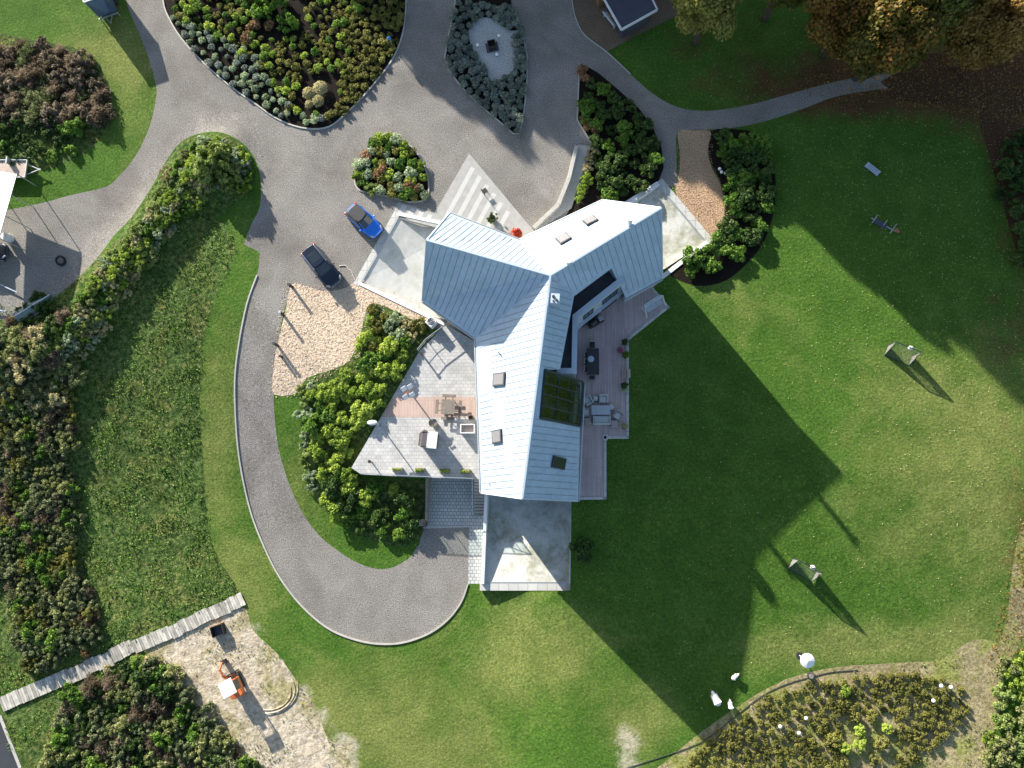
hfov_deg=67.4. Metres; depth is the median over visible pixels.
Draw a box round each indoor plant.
[542,408,553,418]
[544,376,556,388]
[547,384,556,394]
[553,410,567,420]
[555,387,569,398]
[556,379,575,390]
[561,396,574,408]
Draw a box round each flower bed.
[164,0,404,127]
[300,303,429,546]
[355,135,427,200]
[446,0,526,132]
[566,64,663,215]
[667,129,775,285]
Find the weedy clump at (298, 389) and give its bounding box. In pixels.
[295,383,308,395]
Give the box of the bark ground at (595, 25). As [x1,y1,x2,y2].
[573,0,681,50]
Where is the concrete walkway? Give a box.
[537,145,589,228]
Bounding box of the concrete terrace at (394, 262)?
[353,211,464,333]
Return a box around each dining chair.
[589,341,594,347]
[589,376,594,380]
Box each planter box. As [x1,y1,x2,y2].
[392,467,402,471]
[415,468,424,472]
[440,469,449,472]
[460,469,470,473]
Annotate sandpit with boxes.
[145,608,352,767]
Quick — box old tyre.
[55,255,65,265]
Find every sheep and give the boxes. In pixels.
[710,691,721,705]
[728,698,733,709]
[731,673,739,679]
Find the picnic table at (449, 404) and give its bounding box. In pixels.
[435,394,461,419]
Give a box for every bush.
[0,44,10,57]
[0,46,17,61]
[0,54,15,73]
[0,67,17,90]
[0,81,8,94]
[0,90,10,109]
[0,107,15,127]
[0,121,9,138]
[0,139,14,151]
[0,149,8,162]
[0,327,7,338]
[0,337,10,351]
[0,350,10,373]
[0,379,9,399]
[0,381,8,398]
[0,394,14,410]
[0,409,18,423]
[0,414,11,434]
[0,426,9,440]
[0,442,5,452]
[0,454,9,466]
[0,464,6,477]
[0,465,15,481]
[0,481,15,497]
[0,491,14,511]
[0,506,14,518]
[0,514,14,531]
[0,524,20,541]
[0,537,12,549]
[0,549,8,559]
[0,562,10,579]
[0,562,20,584]
[1,397,22,414]
[1,554,16,569]
[2,343,18,358]
[2,436,22,452]
[2,445,17,460]
[2,471,21,489]
[3,75,23,97]
[3,90,26,112]
[3,315,17,327]
[3,372,16,386]
[3,428,20,445]
[3,548,16,561]
[3,576,22,595]
[4,356,34,384]
[4,457,16,469]
[4,488,20,507]
[5,322,25,344]
[5,397,21,418]
[5,463,25,480]
[5,514,22,530]
[5,587,20,605]
[5,596,16,609]
[5,603,23,620]
[6,126,20,142]
[6,385,26,405]
[7,378,26,399]
[7,414,24,428]
[7,519,27,541]
[8,108,24,125]
[8,334,30,358]
[9,351,25,371]
[9,597,33,615]
[9,618,19,628]
[9,630,29,652]
[10,65,33,88]
[10,152,31,165]
[10,479,26,491]
[10,543,23,554]
[10,627,21,642]
[11,109,28,124]
[11,451,29,470]
[11,500,25,512]
[11,559,21,569]
[12,533,22,546]
[12,570,27,586]
[13,57,28,69]
[14,38,26,54]
[14,426,30,443]
[14,443,32,458]
[14,602,40,621]
[15,99,32,113]
[15,373,34,388]
[15,499,36,519]
[15,504,25,523]
[15,581,32,596]
[15,611,31,624]
[16,382,32,395]
[16,489,31,501]
[16,536,35,553]
[16,562,34,580]
[17,86,31,98]
[17,555,26,564]
[18,41,41,63]
[18,317,34,330]
[18,519,37,535]
[18,619,41,641]
[18,629,35,652]
[19,134,34,148]
[19,325,29,337]
[19,420,34,430]
[19,435,31,451]
[19,654,40,673]
[20,401,30,416]
[20,413,32,421]
[20,430,39,440]
[20,529,39,550]
[20,573,37,590]
[21,60,43,88]
[21,645,36,661]
[22,290,46,316]
[22,388,34,399]
[22,390,38,403]
[22,466,32,477]
[22,476,35,487]
[23,89,40,107]
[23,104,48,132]
[23,120,38,130]
[23,349,40,364]
[23,592,40,610]
[24,392,44,414]
[24,552,45,570]
[25,77,41,90]
[25,322,46,343]
[25,380,40,392]
[25,545,37,557]
[26,366,44,380]
[26,496,40,512]
[27,140,47,158]
[27,323,47,351]
[27,583,44,599]
[27,630,42,646]
[28,52,40,66]
[28,339,52,362]
[28,416,46,432]
[28,452,39,464]
[29,472,43,483]
[29,488,45,504]
[29,512,43,530]
[29,530,45,545]
[29,568,40,580]
[30,96,52,118]
[30,407,44,423]
[30,440,43,454]
[30,504,44,518]
[30,519,44,535]
[31,36,46,54]
[31,374,45,391]
[31,479,46,492]
[31,637,45,656]
[32,374,51,393]
[32,386,49,404]
[32,555,54,573]
[33,86,49,95]
[33,312,47,324]
[33,388,42,399]
[33,464,45,477]
[33,625,52,641]
[34,442,52,459]
[34,539,50,554]
[34,600,50,617]
[34,615,49,629]
[34,657,51,673]
[35,116,60,140]
[36,435,45,445]
[36,590,55,607]
[37,42,52,62]
[37,54,63,77]
[37,354,56,370]
[37,420,54,442]
[37,490,56,513]
[37,754,64,767]
[38,89,61,106]
[38,413,57,429]
[38,564,56,590]
[39,72,51,86]
[39,466,51,480]
[39,511,55,525]
[39,651,63,670]
[40,101,63,127]
[40,300,59,315]
[40,488,55,502]
[40,584,50,593]
[40,628,65,652]
[41,456,53,466]
[41,561,57,575]
[41,589,63,610]
[42,314,62,339]
[42,378,67,408]
[42,386,59,403]
[42,407,63,424]
[42,430,57,447]
[42,436,59,456]
[42,476,58,492]
[42,546,55,558]
[43,403,58,417]
[43,523,55,533]
[43,640,58,659]
[43,742,68,767]
[44,78,70,101]
[44,148,57,163]
[44,370,58,386]
[44,581,59,591]
[45,343,58,355]
[45,345,65,365]
[45,607,59,623]
[46,529,62,544]
[47,63,68,84]
[47,364,58,376]
[48,544,60,553]
[49,465,61,475]
[49,504,69,520]
[49,569,68,586]
[49,603,75,624]
[50,44,68,60]
[50,93,67,114]
[50,376,60,392]
[50,421,64,434]
[50,454,60,464]
[50,554,66,571]
[50,619,59,628]
[50,712,68,731]
[50,720,80,745]
[51,134,66,147]
[51,491,68,504]
[52,106,76,127]
[52,471,64,483]
[52,515,68,529]
[52,522,64,537]
[52,735,72,751]
[53,306,72,325]
[53,337,69,349]
[53,389,72,405]
[53,444,72,460]
[53,458,71,475]
[54,55,64,68]
[54,332,63,340]
[54,364,64,381]
[54,381,71,396]
[54,494,71,511]
[55,364,65,375]
[55,430,76,443]
[55,477,75,496]
[55,565,70,581]
[55,624,74,641]
[55,633,76,652]
[55,757,78,767]
[56,117,85,137]
[56,404,69,416]
[56,504,79,520]
[56,533,70,549]
[56,591,75,606]
[56,645,67,657]
[56,702,87,731]
[56,760,73,767]
[57,361,80,375]
[57,416,73,431]
[57,681,82,709]
[57,699,76,717]
[58,376,70,392]
[58,613,73,628]
[59,65,77,82]
[59,541,77,558]
[59,577,78,599]
[60,50,81,69]
[60,144,78,155]
[60,348,73,360]
[60,432,81,453]
[60,483,80,500]
[60,552,77,568]
[61,73,85,94]
[61,357,76,367]
[61,408,78,422]
[61,570,76,587]
[62,99,86,120]
[62,330,71,345]
[62,514,79,532]
[63,89,80,105]
[63,316,75,329]
[63,363,88,389]
[63,422,78,434]
[63,525,81,539]
[64,469,77,482]
[65,392,78,407]
[65,575,89,596]
[65,595,81,612]
[65,739,79,756]
[65,745,88,767]
[66,533,80,548]
[66,562,83,578]
[66,604,86,617]
[67,493,81,506]
[67,511,86,527]
[67,617,79,631]
[67,640,79,652]
[68,48,95,66]
[68,301,77,312]
[68,338,79,350]
[68,351,83,362]
[69,725,85,746]
[70,316,82,324]
[71,328,81,337]
[71,589,89,604]
[71,690,87,710]
[73,62,97,86]
[73,100,94,124]
[73,303,86,314]
[73,342,85,353]
[73,619,89,641]
[74,293,86,307]
[74,308,90,322]
[74,596,94,612]
[74,603,99,626]
[74,612,86,623]
[74,705,89,725]
[76,318,89,331]
[77,89,91,102]
[77,327,88,337]
[77,632,92,650]
[78,734,94,750]
[79,334,90,341]
[79,350,88,359]
[79,672,102,701]
[79,722,96,737]
[80,611,101,631]
[80,748,95,764]
[83,99,116,128]
[83,287,90,296]
[83,586,95,600]
[83,623,103,645]
[83,686,104,708]
[84,600,99,613]
[85,296,95,306]
[85,317,96,328]
[85,325,98,338]
[85,342,94,350]
[86,94,104,107]
[86,275,102,290]
[86,283,98,296]
[86,720,106,745]
[86,755,107,767]
[88,77,106,94]
[88,304,97,315]
[88,704,108,729]
[89,309,103,324]
[90,84,112,105]
[90,324,108,336]
[90,333,102,343]
[92,734,113,756]
[93,267,106,277]
[94,318,103,328]
[94,749,105,762]
[95,295,107,306]
[96,256,113,270]
[97,304,108,311]
[98,319,112,330]
[99,282,109,291]
[99,307,115,318]
[99,688,116,705]
[99,720,114,739]
[100,312,111,323]
[101,274,108,282]
[101,672,118,691]
[101,701,124,719]
[103,248,119,261]
[103,734,120,752]
[104,287,114,295]
[104,747,119,764]
[105,294,115,302]
[105,680,126,704]
[106,265,118,281]
[106,280,119,288]
[109,301,118,311]
[109,714,133,742]
[109,750,134,767]
[110,287,121,296]
[110,712,124,728]
[111,253,125,265]
[111,727,130,751]
[112,660,133,681]
[113,673,131,691]
[113,740,131,764]
[114,261,124,272]
[114,295,123,302]
[116,269,129,283]
[116,277,128,290]
[118,239,129,250]
[118,247,130,258]
[118,697,133,711]
[118,720,145,750]
[119,257,131,269]
[120,288,131,298]
[121,734,144,762]
[122,687,134,702]
[123,235,129,242]
[123,751,139,767]
[124,277,135,287]
[124,701,152,725]
[125,245,134,252]
[126,272,140,280]
[126,713,137,731]
[127,676,143,691]
[127,681,148,705]
[128,220,142,233]
[128,259,138,273]
[129,231,140,240]
[129,252,144,264]
[130,235,142,247]
[130,654,144,670]
[130,666,154,693]
[133,243,144,255]
[133,258,149,272]
[133,719,154,738]
[135,224,146,235]
[136,237,150,248]
[136,655,163,677]
[136,694,157,716]
[136,735,156,753]
[138,685,159,702]
[138,758,153,767]
[139,710,158,726]
[141,224,153,240]
[141,663,170,690]
[142,244,156,257]
[143,257,153,267]
[143,725,163,749]
[143,745,159,765]
[144,208,158,220]
[144,689,173,716]
[145,201,156,210]
[145,250,158,262]
[147,678,177,703]
[149,724,173,754]
[150,209,165,224]
[151,189,160,198]
[151,224,160,231]
[151,714,169,734]
[151,755,169,767]
[152,228,162,239]
[152,240,161,251]
[152,738,166,757]
[155,216,170,228]
[156,185,165,194]
[156,196,164,205]
[158,193,173,207]
[158,663,185,690]
[158,702,174,716]
[159,164,174,181]
[159,234,169,243]
[160,206,170,213]
[160,744,181,765]
[161,709,182,736]
[162,174,174,187]
[163,188,179,204]
[164,206,180,222]
[164,229,174,237]
[165,214,174,220]
[167,686,183,703]
[167,737,194,764]
[168,198,180,212]
[169,169,178,176]
[169,223,179,231]
[169,734,182,745]
[170,158,183,168]
[172,702,190,726]
[173,193,184,205]
[174,187,183,194]
[174,723,189,738]
[175,213,182,226]
[175,686,196,707]
[176,180,183,188]
[176,750,194,767]
[177,732,194,749]
[178,155,185,165]
[178,200,188,208]
[178,710,200,734]
[179,171,189,184]
[180,149,191,159]
[180,207,189,218]
[182,190,191,200]
[183,166,196,181]
[184,141,200,154]
[185,153,195,166]
[185,703,199,720]
[185,720,208,746]
[186,743,211,764]
[187,177,195,186]
[187,195,195,203]
[187,204,195,215]
[188,197,202,210]
[190,175,204,186]
[190,185,207,198]
[190,701,218,727]
[192,141,222,172]
[192,159,215,183]
[192,726,223,756]
[194,753,216,767]
[195,182,210,193]
[196,135,211,145]
[197,716,221,739]
[199,194,207,203]
[205,141,227,158]
[205,742,222,763]
[206,147,233,174]
[206,183,215,191]
[207,753,232,767]
[211,135,221,144]
[212,726,237,754]
[214,747,241,767]
[215,162,241,184]
[215,181,228,189]
[219,137,227,144]
[221,186,234,194]
[226,173,237,186]
[227,147,239,159]
[229,744,243,759]
[230,159,245,169]
[234,145,243,158]
[235,165,245,175]
[235,177,251,193]
[236,150,249,164]
[237,753,255,767]
[240,158,251,169]
[244,169,253,181]
[244,759,263,767]
[568,535,595,564]
[688,754,696,763]
[696,748,706,760]
[702,743,712,753]
[707,737,714,745]
[712,746,718,752]
[715,738,724,748]
[716,728,726,738]
[717,754,724,761]
[719,747,726,754]
[723,727,734,739]
[726,739,734,748]
[726,747,736,756]
[727,721,735,730]
[727,760,734,767]
[733,740,741,750]
[734,733,745,743]
[736,726,742,732]
[737,753,745,761]
[739,718,747,727]
[742,712,750,719]
[744,737,750,744]
[744,746,749,752]
[744,752,754,761]
[744,761,750,767]
[745,729,753,737]
[746,718,754,728]
[751,741,759,748]
[752,733,758,740]
[752,750,761,760]
[754,701,764,712]
[755,719,763,726]
[757,729,764,735]
[758,746,765,753]
[761,737,768,745]
[761,751,770,759]
[763,694,771,702]
[765,714,772,719]
[765,745,772,754]
[766,728,773,736]
[770,717,778,726]
[771,738,778,747]
[771,747,783,758]
[772,710,780,718]
[774,696,779,702]
[775,756,782,763]
[777,734,784,740]
[780,710,787,718]
[781,688,788,695]
[781,747,787,754]
[784,735,791,743]
[785,718,792,723]
[787,728,793,735]
[788,760,797,767]
[789,748,796,755]
[791,690,799,697]
[791,733,800,742]
[792,710,798,717]
[794,743,801,750]
[798,714,804,722]
[800,736,808,745]
[800,747,806,753]
[801,706,809,715]
[804,696,811,704]
[805,679,814,688]
[805,743,817,754]
[808,737,815,743]
[808,759,818,767]
[809,721,816,729]
[810,685,817,694]
[810,701,818,710]
[811,751,819,759]
[813,713,821,721]
[814,725,822,734]
[817,695,823,702]
[817,756,827,766]
[818,682,824,688]
[818,708,825,715]
[821,702,828,710]
[821,717,828,725]
[821,725,829,733]
[821,734,826,740]
[822,684,833,693]
[822,741,829,748]
[825,678,832,685]
[827,697,834,704]
[828,704,840,713]
[829,714,836,721]
[829,759,836,766]
[831,750,840,760]
[834,721,841,727]
[834,729,842,736]
[836,700,844,708]
[840,678,847,685]
[840,704,849,714]
[844,697,851,706]
[849,693,857,701]
[849,705,856,712]
[851,674,859,681]
[854,701,860,708]
[859,680,866,686]
[860,694,866,700]
[862,673,869,680]
[870,677,878,685]
[870,694,878,703]
[874,687,884,696]
[875,699,883,707]
[877,672,884,679]
[879,680,888,689]
[883,694,890,703]
[884,672,893,679]
[886,683,894,691]
[886,704,895,714]
[890,674,898,683]
[891,691,897,697]
[893,685,903,695]
[893,715,900,721]
[893,727,901,736]
[894,697,901,703]
[896,707,904,715]
[897,672,904,678]
[897,722,904,729]
[897,735,904,740]
[897,757,907,767]
[898,678,906,685]
[900,712,908,719]
[901,698,910,705]
[903,704,911,713]
[904,725,910,732]
[904,731,913,741]
[905,673,911,679]
[906,681,917,693]
[906,748,915,759]
[908,760,914,766]
[909,741,916,750]
[910,720,916,726]
[911,690,920,698]
[911,726,919,733]
[912,671,919,679]
[912,679,922,689]
[912,704,919,712]
[912,731,922,742]
[913,755,921,762]
[914,712,921,718]
[915,696,922,703]
[917,745,924,752]
[918,721,926,729]
[920,689,928,695]
[920,710,930,721]
[921,676,928,684]
[922,738,929,744]
[925,695,931,702]
[926,723,933,731]
[926,745,931,752]
[927,700,936,711]
[928,676,936,685]
[929,686,938,694]
[929,709,937,716]
[929,717,936,724]
[931,739,939,747]
[933,695,939,702]
[935,734,944,743]
[936,711,947,722]
[936,721,946,729]
[937,705,943,710]
[939,678,945,683]
[940,693,949,702]
[942,702,951,711]
[942,730,949,738]
[944,685,950,692]
[948,725,955,731]
[951,708,961,717]
[954,720,961,725]
[955,686,965,695]
[956,698,963,704]
[960,703,970,715]
[979,741,1010,767]
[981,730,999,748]
[990,681,1016,710]
[990,713,1015,730]
[992,185,1015,205]
[994,157,1020,181]
[994,656,1021,680]
[995,728,1023,754]
[1000,137,1021,160]
[1000,746,1013,760]
[1003,667,1023,691]
[1003,760,1020,767]
[1007,239,1023,265]
[1008,174,1023,193]
[1008,198,1023,219]
[1011,220,1023,239]
[1012,651,1023,677]
[1012,734,1023,758]
[1013,128,1023,146]
[1013,153,1023,174]
[1013,726,1023,741]
[1014,706,1023,726]
[1015,754,1023,767]
[1017,687,1023,700]
[1019,672,1023,685]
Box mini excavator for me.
[218,658,244,698]
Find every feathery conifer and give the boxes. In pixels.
[250,0,263,13]
[251,0,288,19]
[276,9,299,34]
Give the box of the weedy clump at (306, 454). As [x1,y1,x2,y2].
[302,448,314,460]
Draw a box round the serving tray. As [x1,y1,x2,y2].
[588,356,593,361]
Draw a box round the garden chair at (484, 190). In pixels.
[481,188,487,195]
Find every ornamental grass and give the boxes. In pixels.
[302,87,315,99]
[305,99,313,108]
[312,94,323,107]
[313,80,326,94]
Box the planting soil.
[666,668,972,767]
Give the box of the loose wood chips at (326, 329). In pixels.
[269,279,440,397]
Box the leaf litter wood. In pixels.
[979,109,1023,267]
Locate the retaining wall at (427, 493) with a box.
[425,477,430,525]
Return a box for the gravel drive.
[0,0,890,642]
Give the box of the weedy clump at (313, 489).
[304,483,318,491]
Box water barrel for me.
[0,232,13,242]
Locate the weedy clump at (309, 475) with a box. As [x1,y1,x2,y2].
[302,469,316,483]
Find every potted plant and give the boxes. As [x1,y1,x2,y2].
[486,212,497,223]
[510,228,521,237]
[617,346,622,352]
[620,385,628,392]
[620,422,628,428]
[621,338,628,344]
[621,382,628,389]
[622,351,629,358]
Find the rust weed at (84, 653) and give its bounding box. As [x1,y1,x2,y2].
[80,646,91,658]
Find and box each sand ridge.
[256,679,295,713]
[262,686,291,710]
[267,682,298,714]
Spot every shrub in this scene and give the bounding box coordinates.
[171,5,178,12]
[175,12,186,19]
[179,0,185,7]
[181,30,188,37]
[182,16,190,24]
[183,4,195,15]
[186,23,195,30]
[189,30,195,37]
[190,45,198,53]
[192,0,201,11]
[193,16,200,22]
[196,23,204,31]
[198,36,205,43]
[202,5,210,13]
[203,13,211,22]
[203,21,214,30]
[205,58,212,65]
[207,34,213,42]
[208,43,214,49]
[211,11,220,19]
[212,32,221,41]
[212,53,218,59]
[215,60,221,68]
[217,18,223,25]
[220,35,226,42]
[222,71,228,79]
[223,1,233,11]
[223,12,230,19]
[224,28,230,34]
[225,22,234,29]
[227,33,235,41]
[228,44,236,52]
[229,7,236,16]
[229,65,235,71]
[229,80,236,87]
[231,12,240,21]
[232,59,240,65]
[236,48,246,55]
[236,80,245,87]
[237,8,244,15]
[239,53,247,62]
[240,0,249,9]
[240,15,248,23]
[240,30,252,43]
[240,71,248,80]
[241,64,248,71]
[242,88,249,95]
[245,9,250,16]
[245,23,255,31]
[246,30,256,40]
[246,79,253,86]
[247,51,255,59]
[248,66,254,72]
[249,39,259,48]
[250,85,259,92]
[251,18,260,29]
[251,54,258,61]
[252,73,260,81]
[254,60,260,69]
[258,61,264,70]
[259,50,267,60]
[259,72,267,80]
[260,43,270,51]
[261,93,268,100]
[262,100,270,108]
[263,61,273,69]
[264,19,274,30]
[267,50,275,57]
[269,69,276,76]
[269,78,276,87]
[274,46,285,57]
[274,85,282,92]
[275,41,284,47]
[275,58,284,65]
[276,67,284,75]
[277,97,285,104]
[281,77,290,86]
[281,86,290,95]
[284,59,291,66]
[284,101,291,108]
[284,110,290,116]
[285,103,294,110]
[288,91,295,100]
[289,35,296,41]
[289,42,296,50]
[290,62,301,71]
[291,72,302,82]
[291,82,300,90]
[292,52,300,60]
[293,106,301,114]
[298,41,306,49]
[300,30,313,43]
[300,51,308,59]
[300,112,306,118]
[301,412,319,436]
[302,59,311,67]
[303,6,310,13]
[303,119,308,124]
[304,14,312,22]
[304,388,317,400]
[306,441,327,462]
[308,68,313,74]
[309,2,316,8]
[309,113,319,124]
[309,432,325,444]
[311,46,319,55]
[313,63,322,73]
[314,39,326,51]
[314,383,333,402]
[314,398,325,413]
[315,462,328,481]
[317,114,325,121]
[319,23,326,29]
[319,30,327,39]
[319,49,330,59]
[319,406,337,422]
[319,492,332,508]
[320,421,341,438]
[320,473,341,499]
[323,0,331,4]
[324,43,333,53]
[324,58,330,64]
[324,111,331,119]
[324,453,343,476]
[325,36,332,42]
[326,396,339,411]
[326,498,347,524]
[327,28,333,34]
[327,64,334,72]
[328,51,334,58]
[328,109,336,117]
[328,377,351,398]
[328,430,349,450]
[331,19,340,28]
[333,11,342,19]
[334,108,340,115]
[334,410,349,426]
[335,58,342,67]
[335,489,358,516]
[336,32,345,39]
[336,41,342,48]
[336,446,353,460]
[337,8,346,18]
[337,466,357,482]
[338,82,346,87]
[338,367,353,384]
[339,106,349,115]
[339,476,358,496]
[340,16,347,26]
[340,34,349,42]
[340,73,349,83]
[340,512,356,527]
[342,57,351,64]
[342,86,353,97]
[342,386,356,402]
[342,429,356,438]
[343,39,353,46]
[344,5,352,12]
[344,68,351,76]
[344,96,350,103]
[346,83,355,92]
[347,21,356,30]
[347,63,354,69]
[348,16,356,22]
[348,73,355,82]
[348,415,369,431]
[349,32,356,39]
[349,399,376,422]
[350,12,359,21]
[350,96,358,103]
[351,158,364,169]
[351,169,365,179]
[352,3,362,12]
[352,44,359,51]
[352,519,366,534]
[353,66,360,74]
[353,351,376,373]
[354,336,367,352]
[354,380,377,399]
[355,28,361,35]
[355,73,361,79]
[355,372,371,384]
[356,178,368,189]
[356,505,370,520]
[357,487,375,508]
[359,37,366,44]
[359,62,368,72]
[359,158,371,168]
[359,329,374,343]
[360,71,368,79]
[361,49,368,56]
[361,83,368,89]
[362,29,370,37]
[362,168,373,179]
[363,22,369,28]
[363,57,369,63]
[365,35,372,42]
[365,182,378,197]
[365,314,373,326]
[365,344,379,354]
[365,478,384,499]
[366,302,378,315]
[367,137,379,147]
[367,319,385,335]
[367,508,386,528]
[368,53,378,62]
[368,146,374,156]
[370,7,379,16]
[370,15,377,20]
[370,66,381,76]
[370,157,378,167]
[370,350,388,362]
[370,394,386,407]
[373,146,384,157]
[373,336,381,342]
[373,361,391,379]
[373,383,387,394]
[374,25,381,30]
[374,47,382,55]
[374,131,388,145]
[374,523,389,539]
[375,12,383,20]
[376,173,385,184]
[376,185,385,195]
[377,38,386,45]
[378,56,384,63]
[378,159,386,166]
[378,335,399,356]
[379,6,385,11]
[379,14,390,24]
[379,311,389,321]
[380,503,394,517]
[381,330,392,339]
[382,22,388,28]
[382,151,390,159]
[383,140,396,151]
[384,9,391,17]
[384,167,394,180]
[384,315,396,332]
[385,36,392,44]
[385,50,392,57]
[385,132,392,138]
[386,0,393,6]
[386,157,394,166]
[386,187,397,198]
[387,22,394,29]
[387,181,394,189]
[387,482,399,497]
[388,43,396,52]
[389,309,406,325]
[389,328,405,340]
[389,359,405,381]
[390,133,401,144]
[391,5,400,13]
[392,146,399,155]
[392,171,402,182]
[392,527,405,541]
[393,26,399,31]
[393,181,403,192]
[393,488,417,509]
[393,505,414,521]
[394,157,405,171]
[395,348,408,362]
[396,19,403,26]
[397,1,404,8]
[397,11,403,19]
[397,189,408,201]
[397,333,411,348]
[398,139,409,151]
[398,315,411,329]
[399,150,409,159]
[400,514,420,536]
[401,185,415,197]
[403,166,417,178]
[403,327,417,343]
[404,175,416,184]
[407,158,417,168]
[408,147,416,156]
[409,193,418,200]
[409,316,427,333]
[416,159,425,172]
[416,183,423,190]
[418,173,428,181]
[420,190,429,200]
[445,38,451,46]
[445,60,452,67]
[447,44,454,52]
[448,65,456,71]
[449,14,456,19]
[449,22,457,30]
[450,53,457,59]
[451,7,458,14]
[451,38,457,45]
[453,31,461,38]
[453,60,459,68]
[455,0,461,5]
[455,15,462,23]
[455,39,463,48]
[455,47,461,53]
[456,52,464,60]
[458,23,465,31]
[458,58,467,67]
[458,64,464,72]
[458,74,464,81]
[459,5,465,11]
[459,80,468,87]
[461,12,467,19]
[461,29,468,35]
[461,34,468,43]
[462,45,467,52]
[464,0,472,7]
[465,87,472,94]
[466,10,475,17]
[466,22,472,28]
[467,58,474,67]
[468,66,476,76]
[470,50,478,59]
[471,15,478,22]
[471,93,478,99]
[472,80,479,88]
[473,6,480,14]
[474,59,480,65]
[474,65,481,73]
[475,75,482,81]
[476,97,482,105]
[478,1,485,9]
[479,68,488,76]
[479,84,485,91]
[480,62,486,70]
[482,77,490,84]
[482,104,489,109]
[483,90,489,96]
[483,96,489,104]
[484,2,491,9]
[486,10,491,16]
[486,80,495,90]
[489,91,498,100]
[490,110,497,117]
[491,5,498,12]
[492,14,500,21]
[492,103,498,110]
[493,78,500,85]
[496,5,504,14]
[497,81,505,89]
[497,110,505,118]
[498,104,504,111]
[500,91,509,100]
[501,74,508,80]
[502,115,507,122]
[503,10,509,18]
[503,16,511,22]
[503,121,511,129]
[504,23,512,30]
[504,98,512,106]
[504,105,511,111]
[506,4,514,11]
[506,82,514,89]
[507,75,513,82]
[508,88,516,96]
[509,96,515,102]
[510,10,517,17]
[510,39,520,47]
[510,70,518,76]
[511,18,519,26]
[511,32,519,40]
[511,104,517,111]
[511,110,517,119]
[512,57,520,63]
[513,47,519,55]
[513,63,519,70]
[513,82,521,89]
[513,127,521,133]
[514,118,523,127]
[515,23,523,30]
[515,77,523,83]
[516,112,524,119]
[517,54,525,60]
[518,36,524,45]
[519,46,525,54]
[519,64,527,72]
[519,87,528,96]
[520,58,528,65]
[520,73,526,79]
[574,194,584,203]
[576,64,588,72]
[576,67,584,74]
[576,185,585,194]
[578,179,588,189]
[579,73,590,82]
[580,172,591,180]
[583,122,592,131]
[583,163,593,172]
[584,154,593,164]
[586,145,598,155]
[587,177,593,185]
[591,124,599,133]
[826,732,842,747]
[835,758,849,767]
[837,742,852,754]
[840,684,850,697]
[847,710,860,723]
[852,737,866,752]
[853,722,866,737]
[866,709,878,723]
[868,753,881,766]
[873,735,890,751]
[881,723,893,734]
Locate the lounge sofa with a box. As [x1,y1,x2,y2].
[593,416,610,424]
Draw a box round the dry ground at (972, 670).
[658,639,1004,767]
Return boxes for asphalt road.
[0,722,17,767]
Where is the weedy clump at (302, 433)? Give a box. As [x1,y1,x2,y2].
[299,431,309,439]
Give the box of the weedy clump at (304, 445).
[299,439,308,449]
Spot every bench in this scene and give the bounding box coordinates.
[603,11,615,28]
[625,368,630,377]
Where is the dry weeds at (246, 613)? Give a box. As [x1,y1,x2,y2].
[0,133,1004,767]
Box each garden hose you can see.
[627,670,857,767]
[835,695,890,713]
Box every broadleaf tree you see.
[671,0,742,45]
[761,0,802,21]
[802,0,889,60]
[833,0,949,82]
[920,0,979,40]
[941,0,1023,73]
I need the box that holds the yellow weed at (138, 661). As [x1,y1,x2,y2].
[131,654,141,663]
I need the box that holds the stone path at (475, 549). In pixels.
[468,515,483,583]
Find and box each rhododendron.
[576,97,594,115]
[580,113,591,124]
[585,77,596,89]
[588,117,603,131]
[589,133,603,147]
[592,98,605,113]
[593,150,602,163]
[594,108,608,120]
[594,160,615,178]
[595,174,608,190]
[597,82,610,95]
[601,138,615,154]
[601,187,619,200]
[602,173,623,193]
[604,152,624,172]
[607,90,621,104]
[607,104,625,120]
[615,128,633,148]
[615,168,627,176]
[616,119,632,132]
[616,185,629,196]
[617,98,636,112]
[617,149,630,167]
[624,174,635,187]
[625,144,637,155]
[628,158,639,169]
[631,132,645,144]
[632,111,643,121]
[632,177,649,193]
[634,117,653,136]
[636,144,653,163]
[638,159,657,178]
[642,134,661,151]
[648,152,664,164]
[681,245,705,268]
[684,264,699,278]
[699,251,712,263]
[702,230,727,256]
[702,256,722,273]
[712,243,736,259]
[713,126,731,146]
[716,146,728,163]
[716,215,739,233]
[721,132,742,150]
[721,172,739,191]
[721,232,735,244]
[722,190,741,215]
[724,147,745,166]
[724,162,743,179]
[730,225,746,241]
[730,245,745,262]
[731,187,755,211]
[733,209,746,219]
[734,167,753,187]
[735,154,752,173]
[736,179,755,193]
[738,131,763,151]
[739,143,759,163]
[742,227,763,246]
[743,213,757,226]
[748,167,762,182]
[750,195,763,213]
[751,133,771,148]
[751,153,775,176]
[753,216,768,230]
[755,181,777,201]
[758,144,772,165]
[759,174,771,184]
[759,200,776,213]
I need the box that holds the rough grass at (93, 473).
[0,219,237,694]
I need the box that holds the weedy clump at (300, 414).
[292,409,305,419]
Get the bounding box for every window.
[233,679,240,689]
[583,308,593,319]
[602,294,610,304]
[610,289,617,298]
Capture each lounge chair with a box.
[582,408,588,416]
[585,395,593,406]
[599,394,607,402]
[612,409,623,420]
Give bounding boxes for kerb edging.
[0,715,21,767]
[162,0,406,129]
[234,275,467,644]
[354,132,429,202]
[423,526,468,528]
[444,0,527,133]
[572,0,630,73]
[577,63,591,143]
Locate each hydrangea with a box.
[359,149,370,159]
[372,168,380,179]
[378,163,387,174]
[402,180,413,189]
[413,183,419,194]
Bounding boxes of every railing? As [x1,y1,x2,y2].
[360,473,474,478]
[417,324,447,350]
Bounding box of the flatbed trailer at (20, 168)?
[0,156,40,177]
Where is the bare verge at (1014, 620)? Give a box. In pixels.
[989,530,1023,665]

